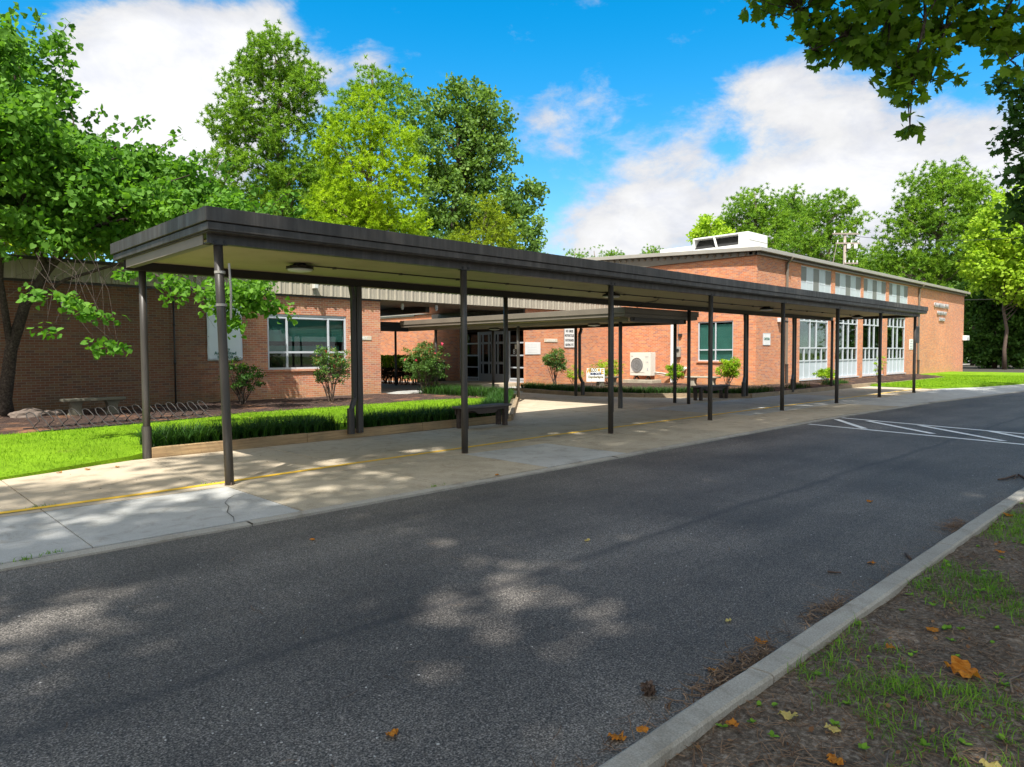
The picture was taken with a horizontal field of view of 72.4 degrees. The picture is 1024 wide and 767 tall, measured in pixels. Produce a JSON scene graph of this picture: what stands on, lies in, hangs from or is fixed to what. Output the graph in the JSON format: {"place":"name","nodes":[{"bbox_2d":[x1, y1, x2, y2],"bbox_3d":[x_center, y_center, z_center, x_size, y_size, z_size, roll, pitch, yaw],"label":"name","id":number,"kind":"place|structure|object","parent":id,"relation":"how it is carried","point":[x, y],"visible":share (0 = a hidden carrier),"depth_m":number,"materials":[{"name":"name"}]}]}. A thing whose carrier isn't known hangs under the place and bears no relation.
{"place":"outdoors","nodes":[
{"label":"outdoors","id":0,"kind":"place"},
{"bbox_2d":[0,397,495,480],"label":"lawn","id":1,"kind":"structure","parent":0,"point":[86,463],"depth_m":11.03,"materials":[{"name":"green plant"}]},
{"bbox_2d":[129,410,344,446],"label":"border grass","id":2,"kind":"structure","parent":1,"relation":"on","point":[170,435],"depth_m":11.88,"materials":[{"name":"green plant"}]},
{"bbox_2d":[337,400,501,427],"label":"border grass","id":3,"kind":"structure","parent":1,"relation":"on","point":[386,417],"depth_m":14.33,"materials":[{"name":"green plant"}]},
{"bbox_2d":[480,385,515,408],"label":"border grass","id":4,"kind":"structure","parent":1,"relation":"on","point":[496,395],"depth_m":19.67,"materials":[{"name":"green plant"}]},
{"bbox_2d":[0,393,533,434],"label":"mulch bed","id":5,"kind":"object","parent":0,"point":[257,406],"visible":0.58,"depth_m":18.37,"materials":[{"name":"brown wood"}]},
{"bbox_2d":[8,408,45,417],"bbox_3d":[-11.308,0.774,16.363,0.752,0.408,0.616,-3,3,-44],"label":"boulder","id":6,"kind":"object","parent":5,"relation":"on","point":[22,413],"visible":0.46,"depth_m":16.18,"materials":[{"name":"stone"}]},
{"bbox_2d":[44,410,63,415],"bbox_3d":[-11.044,0.761,16.777,0.533,0.259,0.398,-2,3,-27],"label":"boulder","id":7,"kind":"object","parent":5,"relation":"on","point":[52,412],"visible":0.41,"depth_m":16.71,"materials":[{"name":"stone"}]},
{"bbox_2d":[60,396,125,414],"bbox_3d":[-10.180,0.564,17.047,1.350,0.430,0.430,-3,3,-44],"label":"stone bench","id":8,"kind":"object","parent":5,"relation":"on","point":[75,403],"visible":0.83,"depth_m":16.85,"materials":[{"name":"grey stone"}]},
{"bbox_2d":[23,400,221,431],"bbox_3d":[-8.031,0.640,14.795,0.778,0.366,3.805,1,3,34],"label":"bicycle rack","id":9,"kind":"object","parent":5,"relation":"on","point":[93,423],"visible":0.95,"depth_m":14.51,"materials":[{"name":"metal"}]},
{"bbox_2d":[0,1,308,416],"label":"redbud tree","id":10,"kind":"object","parent":5,"relation":"on","point":[72,186],"visible":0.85,"depth_m":15.02,"materials":[{"name":"green plant"}]},
{"bbox_2d":[218,356,265,403],"bbox_3d":[-7.744,-0.086,20.187,1.212,1.429,1.145,-1,2,-6],"label":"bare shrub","id":11,"kind":"object","parent":5,"relation":"on","point":[241,382],"visible":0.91,"depth_m":20.10,"materials":[{"name":"green plant"}]},
{"bbox_2d":[310,345,350,400],"bbox_3d":[-5.541,-0.326,21.429,1.497,1.778,1.303,-3,3,-44],"label":"rose bush","id":12,"kind":"object","parent":5,"relation":"on","point":[336,364],"visible":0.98,"depth_m":21.33,"materials":[{"name":"green plant"}]},
{"bbox_2d":[399,339,451,391],"bbox_3d":[-3.159,-0.586,25.106,1.913,1.969,1.760,-3,3,-44],"label":"rose bush","id":13,"kind":"object","parent":5,"relation":"on","point":[429,360],"visible":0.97,"depth_m":24.85,"materials":[{"name":"green plant"}]},
{"bbox_2d":[416,383,502,396],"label":"border grass","id":14,"kind":"structure","parent":5,"relation":"on","point":[456,390],"depth_m":24.11,"materials":[{"name":"green plant"}]},
{"bbox_2d":[381,381,523,393],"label":"courtyard paving","id":15,"kind":"structure","parent":0,"point":[403,388],"depth_m":30.33,"materials":[{"name":"grey concrete"}]},
{"bbox_2d":[0,254,619,410],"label":"classroom wing","id":16,"kind":"structure","parent":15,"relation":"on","point":[50,373],"depth_m":21.91,"materials":[{"name":"brown brick"}]},
{"bbox_2d":[172,290,176,403],"bbox_3d":[-9.790,-1.050,20.302,0.066,3.310,0.066,-1,3,-22],"label":"wall pipe","id":17,"kind":"object","parent":16,"relation":"attached to","point":[174,360],"depth_m":20.29,"materials":[{"name":"black metal"}]},
{"bbox_2d":[207,300,242,360],"bbox_3d":[-8.752,-1.705,21.335,1.071,2.000,0.054,-3,3,-44],"label":"wall banner","id":18,"kind":"object","parent":16,"relation":"attached to","point":[234,346],"depth_m":21.20,"materials":[{"name":"fabric"}]},
{"bbox_2d":[267,314,348,371],"bbox_3d":[-7.006,-1.379,23.567,2.960,1.900,0.796,-3,3,-44],"label":"window","id":19,"kind":"structure","parent":16,"relation":"in","point":[290,346],"depth_m":23.49,"materials":[{"name":"glass"}]},
{"bbox_2d":[479,332,491,380],"bbox_3d":[-1.223,-1.249,32.438,0.123,2.280,0.980,-3,3,-44],"label":"door","id":20,"kind":"structure","parent":16,"relation":"in","point":[485,338],"depth_m":32.48,"materials":[{"name":"grey glass"}]},
{"bbox_2d":[494,331,503,381],"bbox_3d":[-0.512,-1.222,31.707,0.123,2.280,0.980,-3,3,-44],"label":"door","id":21,"kind":"structure","parent":16,"relation":"in","point":[498,335],"depth_m":31.81,"materials":[{"name":"grey glass"}]},
{"bbox_2d":[525,342,540,353],"bbox_3d":[0.919,-1.549,30.779,0.960,0.540,0.023,-3,3,-44],"label":"white board","id":22,"kind":"object","parent":16,"relation":"attached to","point":[532,347],"visible":1,"depth_m":30.76,"materials":[{"name":"paint"}]},
{"bbox_2d":[564,328,573,347],"bbox_3d":[2.659,-2.120,32.450,0.736,0.916,0.023,-3,3,-44],"label":"notice board","id":23,"kind":"object","parent":16,"relation":"attached to","point":[568,338],"visible":0.98,"depth_m":32.42,"materials":[{"name":"white paint"}]},
{"bbox_2d":[380,322,408,385],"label":"walkway","id":24,"kind":"structure","parent":15,"relation":"on","point":[395,327],"depth_m":32.07,"materials":[{"name":"brown metal"}]},
{"bbox_2d":[381,354,428,384],"bbox_3d":[-6.791,-0.727,34.993,1.328,1.524,7.570,-3,3,-44],"label":"hedge","id":25,"kind":"object","parent":15,"relation":"on","point":[387,368],"visible":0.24,"depth_m":33.16,"materials":[{"name":"green plant"}]},
{"bbox_2d":[417,362,445,382],"bbox_3d":[-3.967,-0.528,34.360,0.090,1.040,2.200,-3,3,-44],"label":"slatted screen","id":26,"kind":"object","parent":15,"relation":"on","point":[439,379],"visible":0.16,"depth_m":33.72,"materials":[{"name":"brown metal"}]},
{"bbox_2d":[0,392,1023,766],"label":"road","id":27,"kind":"structure","parent":0,"point":[350,602],"depth_m":4.44,"materials":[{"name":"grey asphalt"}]},
{"bbox_2d":[607,731,626,740],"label":"fallen leaf","id":28,"kind":"object","parent":27,"relation":"on","point":[616,736],"visible":1,"depth_m":2.86,"materials":[{"name":"orange plant"}]},
{"bbox_2d":[640,680,656,696],"bbox_3d":[0.634,1.411,3.241,0.076,0.074,0.082,-3,3,-44],"label":"sweetgum ball","id":29,"kind":"object","parent":27,"relation":"on","point":[646,685],"visible":1,"depth_m":3.23,"materials":[{"name":"plant"}]},
{"bbox_2d":[663,517,969,712],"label":"gutter litter","id":30,"kind":"object","parent":27,"relation":"on","point":[765,652],"visible":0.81,"depth_m":3.59,"materials":[{"name":"brown plant"}]},
{"bbox_2d":[810,418,1023,444],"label":"crosswalk marking","id":31,"kind":"object","parent":27,"relation":"on","point":[864,428],"visible":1,"depth_m":13.91,"materials":[{"name":"white paint"}]},
{"bbox_2d":[0,384,1023,563],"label":"pavement","id":32,"kind":"structure","parent":0,"point":[34,533],"depth_m":9.80,"materials":[{"name":"beige concrete"}]},
{"bbox_2d":[2,481,444,563],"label":"crack weeds","id":33,"kind":"object","parent":32,"relation":"on","point":[24,558],"visible":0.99,"depth_m":5.50,"materials":[{"name":"green plant"}]},
{"bbox_2d":[0,388,921,513],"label":"yellow line","id":34,"kind":"object","parent":32,"relation":"on","point":[3,512],"visible":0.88,"depth_m":9.48,"materials":[{"name":"paint"}]},
{"bbox_2d":[452,403,511,428],"bbox_3d":[-0.625,0.686,14.839,1.380,0.460,0.372,-3,3,-44],"label":"wooden bench","id":35,"kind":"object","parent":32,"relation":"on","point":[487,408],"visible":0.86,"depth_m":14.79,"materials":[{"name":"brown wood"}]},
{"bbox_2d":[510,394,518,419],"bbox_3d":[-0.193,0.571,21.445,2.063,0.197,10.334,-1,3,-13],"label":"timber edging","id":36,"kind":"object","parent":32,"relation":"on","point":[514,408],"visible":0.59,"depth_m":18.45,"materials":[{"name":"brown wood"}]},
{"bbox_2d":[110,206,927,485],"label":"covered walkway","id":37,"kind":"structure","parent":32,"relation":"on","point":[219,244],"depth_m":11.67,"materials":[{"name":"brown metal"}]},
{"bbox_2d":[400,307,698,407],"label":"entry walkway","id":38,"kind":"structure","parent":32,"relation":"on","point":[587,318],"depth_m":21.77,"materials":[{"name":"beige metal"}]},
{"bbox_2d":[513,382,876,397],"bbox_3d":[8.914,0.283,27.111,17.005,0.194,6.330,-1,3,-12],"label":"timber edging","id":39,"kind":"object","parent":32,"relation":"on","point":[678,395],"visible":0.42,"depth_m":24.99,"materials":[{"name":"brown wood"}]},
{"bbox_2d":[691,384,730,400],"bbox_3d":[6.593,0.291,23.171,1.900,0.460,0.372,-3,3,-44],"label":"wooden bench","id":40,"kind":"object","parent":32,"relation":"on","point":[719,387],"visible":0.94,"depth_m":23.04,"materials":[{"name":"brown wood"}]},
{"bbox_2d":[583,246,970,384],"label":"cafeteria hall","id":41,"kind":"structure","parent":32,"relation":"on","point":[939,345],"depth_m":34.03,"materials":[{"name":"red brick"}]},
{"bbox_2d":[670,325,672,381],"bbox_3d":[7.510,-1.672,32.753,0.108,3.250,0.160,-3,3,-44],"label":"riser pipe","id":42,"kind":"object","parent":41,"relation":"attached to","point":[671,354],"visible":0.27,"depth_m":32.72,"materials":[{"name":"white metal"}]},
{"bbox_2d":[660,231,767,252],"bbox_3d":[10.652,-7.038,37.540,2.080,1.330,5.366,-3,3,-44],"label":"rooftop unit","id":43,"kind":"object","parent":41,"relation":"on","point":[742,239],"visible":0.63,"depth_m":36.06,"materials":[{"name":"white paint"}]},
{"bbox_2d":[696,321,733,362],"bbox_3d":[9.150,-1.863,31.312,0.366,1.860,1.820,-3,3,-44],"label":"window","id":44,"kind":"structure","parent":41,"relation":"in","point":[722,330],"depth_m":31.24,"materials":[{"name":"glass"}]},
{"bbox_2d":[763,333,770,344],"bbox_3d":[11.090,-1.933,30.484,0.676,0.526,0.023,-3,3,-44],"label":"cafeteria sign","id":45,"kind":"object","parent":41,"relation":"attached to","point":[766,338],"visible":1,"depth_m":30.46,"materials":[{"name":"white paint"}]},
{"bbox_2d":[799,319,829,380],"bbox_3d":[14.683,-1.893,34.031,3.410,3.430,0.205,-3,3,-44],"label":"tall window","id":46,"kind":"structure","parent":41,"relation":"in","point":[813,350],"depth_m":34.04,"materials":[{"name":"metal"}]},
{"bbox_2d":[801,265,830,292],"bbox_3d":[14.779,-4.766,34.039,3.570,1.650,0.030,-3,3,-44],"label":"upper window","id":47,"kind":"structure","parent":41,"relation":"in","point":[813,279],"depth_m":34.00,"materials":[{"name":"glass"}]},
{"bbox_2d":[835,320,858,377],"bbox_3d":[17.634,-2.031,36.896,3.200,3.430,0.205,-3,3,-44],"label":"tall window","id":48,"kind":"structure","parent":41,"relation":"in","point":[848,330],"depth_m":37.13,"materials":[{"name":"metal"}]},
{"bbox_2d":[835,272,860,296],"bbox_3d":[17.679,-4.902,36.855,3.560,1.650,0.030,-3,3,-44],"label":"upper window","id":49,"kind":"structure","parent":41,"relation":"in","point":[845,284],"depth_m":36.82,"materials":[{"name":"glass"}]},
{"bbox_2d":[862,319,883,375],"bbox_3d":[20.377,-2.159,39.559,3.190,3.430,0.205,-3,3,-44],"label":"tall window","id":50,"kind":"structure","parent":41,"relation":"in","point":[870,326],"depth_m":39.45,"materials":[{"name":"metal"}]},
{"bbox_2d":[864,278,885,300],"bbox_3d":[20.501,-5.034,39.594,3.570,1.650,0.030,-3,3,-44],"label":"upper window","id":51,"kind":"structure","parent":41,"relation":"in","point":[873,289],"depth_m":39.61,"materials":[{"name":"glass"}]},
{"bbox_2d":[886,318,904,374],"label":"tall window","id":52,"kind":"structure","parent":41,"relation":"in","point":[895,326],"depth_m":42.45,"materials":[{"name":"metal"}]},
{"bbox_2d":[889,283,907,303],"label":"upper window","id":53,"kind":"structure","parent":41,"relation":"in","point":[898,293],"depth_m":42.39,"materials":[{"name":"glass"}]},
{"bbox_2d":[0,0,1023,261],"label":"sky","id":54,"kind":"structure","parent":0,"point":[639,119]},
{"bbox_2d":[55,364,1023,547],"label":"pavement bed","id":55,"kind":"object","parent":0,"point":[967,368],"visible":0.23,"depth_m":56.29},
{"bbox_2d":[152,414,510,457],"bbox_3d":[-2.755,0.933,13.349,0.090,0.196,7.737,2,3,44],"label":"timber edging","id":56,"kind":"object","parent":55,"relation":"on","point":[201,447],"visible":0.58,"depth_m":12.36,"materials":[{"name":"brown wood"}]},
{"bbox_2d":[524,374,941,393],"bbox_3d":[13.407,-0.092,36.065,30.550,0.249,10.200,-3,3,-44],"label":"mulch bed","id":57,"kind":"object","parent":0,"point":[816,384],"visible":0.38,"depth_m":31.94,"materials":[{"name":"brown soil"}]},
{"bbox_2d":[542,347,568,384],"bbox_3d":[1.861,-0.711,30.244,1.171,1.712,1.145,-1,3,-16],"label":"rose bush","id":58,"kind":"object","parent":57,"relation":"on","point":[551,360],"visible":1,"depth_m":30.07,"materials":[{"name":"green plant"}]},
{"bbox_2d":[565,365,584,382],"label":"azalea shrub","id":59,"kind":"object","parent":57,"relation":"on","point":[569,373],"visible":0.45,"depth_m":30.96,"materials":[{"name":"green plant"}]},
{"bbox_2d":[586,368,604,387],"bbox_3d":[3.269,-0.133,27.427,0.714,0.935,0.013,0,2,-2],"label":"yard sign","id":60,"kind":"object","parent":57,"relation":"on","point":[594,374],"visible":0.98,"depth_m":27.42,"materials":[{"name":"white paint"}]},
{"bbox_2d":[591,359,624,383],"bbox_3d":[4.367,-0.548,32.243,1.779,1.206,1.473,-3,3,-44],"label":"azalea shrub","id":61,"kind":"object","parent":57,"relation":"on","point":[599,363],"visible":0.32,"depth_m":32.15,"materials":[{"name":"green plant"}]},
{"bbox_2d":[513,381,748,393],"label":"border grass","id":62,"kind":"structure","parent":57,"relation":"on","point":[590,388],"depth_m":25.22,"materials":[{"name":"green plant"}]},
{"bbox_2d":[623,352,664,382],"bbox_3d":[6.524,-0.725,33.071,1.154,1.480,2.362,-3,3,-44],"label":"heat pump","id":63,"kind":"object","parent":57,"relation":"on","point":[642,364],"visible":0.98,"depth_m":32.88,"materials":[{"name":"white metal"}]},
{"bbox_2d":[665,364,684,382],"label":"azalea shrub","id":64,"kind":"object","parent":57,"relation":"on","point":[669,369],"visible":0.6,"depth_m":31.11,"materials":[{"name":"green plant"}]},
{"bbox_2d":[684,376,720,385],"bbox_3d":[8.216,-0.093,30.178,1.500,0.430,0.430,2,3,40],"label":"stone bench","id":65,"kind":"object","parent":57,"relation":"on","point":[693,382],"visible":0.6,"depth_m":30.16,"materials":[{"name":"beige stone"}]},
{"bbox_2d":[715,357,741,383],"bbox_3d":[9.078,-0.511,29.569,1.256,1.307,1.131,-3,3,-44],"label":"azalea shrub","id":66,"kind":"object","parent":57,"relation":"on","point":[728,368],"visible":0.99,"depth_m":29.39,"materials":[{"name":"green plant"}]},
{"bbox_2d":[737,384,776,393],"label":"border grass","id":67,"kind":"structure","parent":57,"relation":"on","point":[760,389],"depth_m":24.93,"materials":[{"name":"green plant"}]},
{"bbox_2d":[812,367,834,381],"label":"azalea shrub","id":68,"kind":"object","parent":57,"relation":"on","point":[823,373],"visible":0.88,"depth_m":32.48,"materials":[{"name":"green plant"}]},
{"bbox_2d":[784,381,810,388],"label":"border grass","id":69,"kind":"structure","parent":0,"point":[798,385],"depth_m":27.72,"materials":[{"name":"green plant"}]},
{"bbox_2d":[820,379,849,384],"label":"border grass","id":70,"kind":"structure","parent":0,"point":[844,381],"depth_m":30.45,"materials":[{"name":"green plant"}]},
{"bbox_2d":[661,500,1023,766],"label":"verge","id":71,"kind":"structure","parent":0,"point":[806,741],"depth_m":3.04,"materials":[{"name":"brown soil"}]},
{"bbox_2d":[778,710,798,719],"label":"fallen leaf","id":72,"kind":"object","parent":71,"relation":"on","point":[788,715],"visible":1,"depth_m":2.86,"materials":[{"name":"yellow plant"}]},
{"bbox_2d":[824,723,840,732],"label":"fallen leaf","id":73,"kind":"object","parent":71,"relation":"on","point":[834,729],"visible":1,"depth_m":2.77,"materials":[{"name":"yellow plant"}]},
{"bbox_2d":[826,753,845,764],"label":"fallen leaf","id":74,"kind":"object","parent":71,"relation":"on","point":[832,758],"visible":1,"depth_m":2.55,"materials":[{"name":"orange plant"}]},
{"bbox_2d":[696,503,1023,766],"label":"leaf litter","id":75,"kind":"object","parent":71,"relation":"on","point":[811,728],"visible":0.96,"depth_m":3.00,"materials":[{"name":"brown plant"}]},
{"bbox_2d":[716,503,1023,761],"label":"verge weeds","id":76,"kind":"object","parent":71,"relation":"on","point":[865,746],"visible":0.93,"depth_m":2.98,"materials":[{"name":"green plant"}]},
{"bbox_2d":[944,656,983,678],"bbox_3d":[2.065,1.294,3.189,0.124,0.050,0.154,-1,3,-23],"label":"fallen leaf","id":77,"kind":"object","parent":71,"relation":"on","point":[960,666],"visible":1,"depth_m":3.20,"materials":[{"name":"orange plant"}]},
{"bbox_2d":[979,758,1001,766],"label":"fallen leaf","id":78,"kind":"object","parent":71,"relation":"on","point":[986,763],"visible":1,"depth_m":2.50,"materials":[{"name":"yellow plant"}]},
{"bbox_2d":[870,371,1023,388],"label":"lawn","id":79,"kind":"structure","parent":0,"point":[982,373],"depth_m":33.85,"materials":[{"name":"green plant"}]},
{"label":"ground","id":80,"kind":"structure","parent":0,"visible":0},
{"bbox_2d":[4,220,109,261],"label":"distant tree","id":81,"kind":"object","parent":80,"relation":"on","point":[100,256],"visible":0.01,"depth_m":49.93,"materials":[{"name":"green plant"}]},
{"bbox_2d":[192,18,344,219],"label":"tree","id":82,"kind":"object","parent":80,"relation":"on","point":[279,175],"visible":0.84,"depth_m":41.30,"materials":[{"name":"green plant"}]},
{"bbox_2d":[239,159,418,234],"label":"broad green tree","id":83,"kind":"object","parent":80,"relation":"on","point":[308,189],"visible":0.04,"depth_m":50.52,"materials":[{"name":"green plant"}]},
{"bbox_2d":[293,55,424,222],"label":"deciduous tree","id":84,"kind":"object","parent":80,"relation":"on","point":[386,86],"visible":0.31,"depth_m":52.51,"materials":[{"name":"green plant"}]},
{"bbox_2d":[300,81,434,236],"bbox_3d":[-8.603,-8.694,40.896,7.656,17.298,6.625,-3,3,-44],"label":"deciduous tree","id":85,"kind":"object","parent":80,"relation":"on","point":[365,206],"visible":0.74,"depth_m":39.88,"materials":[{"name":"green plant"}]},
{"bbox_2d":[395,71,549,251],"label":"oak tree","id":86,"kind":"object","parent":80,"relation":"on","point":[477,125],"visible":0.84,"depth_m":47.28,"materials":[{"name":"green plant"}]},
{"bbox_2d":[441,191,526,248],"bbox_3d":[-1.825,-5.457,39.892,5.892,10.808,3.277,0,2,4],"label":"cypress tree","id":87,"kind":"object","parent":80,"relation":"on","point":[483,231],"visible":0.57,"depth_m":39.30,"materials":[{"name":"green plant"}]},
{"bbox_2d":[0,391,1023,570],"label":"flush kerb","id":88,"kind":"structure","parent":80,"relation":"on","point":[92,551],"depth_m":7.25,"materials":[{"name":"concrete"}]},
{"bbox_2d":[563,248,588,257],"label":"distant pine","id":89,"kind":"object","parent":80,"relation":"on","point":[577,254],"visible":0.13,"depth_m":103.42,"materials":[{"name":"green plant"}]},
{"bbox_2d":[605,247,624,255],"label":"distant pine","id":90,"kind":"object","parent":80,"relation":"on","point":[612,253],"visible":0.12,"depth_m":102.66,"materials":[{"name":"green plant"}]},
{"bbox_2d":[640,243,663,253],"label":"distant pine","id":91,"kind":"object","parent":80,"relation":"on","point":[655,250],"visible":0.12,"depth_m":102.03,"materials":[{"name":"green plant"}]},
{"bbox_2d":[686,213,735,245],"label":"leafy tree","id":92,"kind":"object","parent":80,"relation":"on","point":[701,229],"visible":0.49,"depth_m":79.43,"materials":[{"name":"green plant"}]},
{"bbox_2d":[707,182,794,249],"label":"deciduous tree","id":93,"kind":"object","parent":80,"relation":"on","point":[759,216],"visible":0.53,"depth_m":79.52,"materials":[{"name":"green plant"}]},
{"bbox_2d":[773,182,819,244],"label":"tree","id":94,"kind":"object","parent":80,"relation":"on","point":[794,205],"visible":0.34,"depth_m":86.41,"materials":[{"name":"green plant"}]},
{"bbox_2d":[599,488,1023,766],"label":"kerb","id":95,"kind":"structure","parent":80,"relation":"on","point":[662,744],"depth_m":3.29,"materials":[{"name":"concrete"}]},
{"bbox_2d":[767,187,878,268],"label":"deciduous tree","id":96,"kind":"object","parent":80,"relation":"on","point":[814,244],"visible":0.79,"depth_m":74.33,"materials":[{"name":"green plant"}]},
{"bbox_2d":[832,231,859,264],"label":"utility pole","id":97,"kind":"object","parent":80,"relation":"on","point":[849,246],"visible":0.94,"depth_m":69.82,"materials":[{"name":"brown wood"}]},
{"bbox_2d":[847,235,1019,240],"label":"overhead cable","id":98,"kind":"object","parent":97,"relation":"attached to","point":[935,240],"visible":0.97,"depth_m":58.78,"materials":[{"name":"black metal"}]},
{"bbox_2d":[738,0,1023,144],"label":"roadside tree","id":99,"kind":"object","parent":80,"relation":"on","point":[855,44],"visible":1,"depth_m":7.99,"materials":[{"name":"green plant"}]},
{"bbox_2d":[850,250,959,288],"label":"dark green tree","id":100,"kind":"object","parent":80,"relation":"on","point":[869,258],"visible":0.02,"depth_m":86.80,"materials":[{"name":"green plant"}]},
{"bbox_2d":[830,249,988,362],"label":"wood","id":101,"kind":"object","parent":80,"relation":"on","point":[964,331],"depth_m":89.04,"materials":[{"name":"green plant"}]},
{"bbox_2d":[855,155,1005,304],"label":"deciduous tree","id":102,"kind":"object","parent":80,"relation":"on","point":[936,265],"visible":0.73,"depth_m":70.37,"materials":[{"name":"green plant"}]},
{"bbox_2d":[955,184,1023,369],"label":"lime green tree","id":103,"kind":"object","parent":80,"relation":"on","point":[1001,273],"visible":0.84,"depth_m":58.15,"materials":[{"name":"green plant"}]},
{"bbox_2d":[955,281,1023,368],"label":"dark green tree","id":104,"kind":"object","parent":80,"relation":"on","point":[984,344],"visible":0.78,"depth_m":61.66,"materials":[{"name":"green plant"}]},
{"bbox_2d":[981,64,1023,245],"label":"roadside tree","id":105,"kind":"object","parent":80,"relation":"on","point":[1015,117],"visible":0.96,"depth_m":14.86,"materials":[{"name":"green plant"}]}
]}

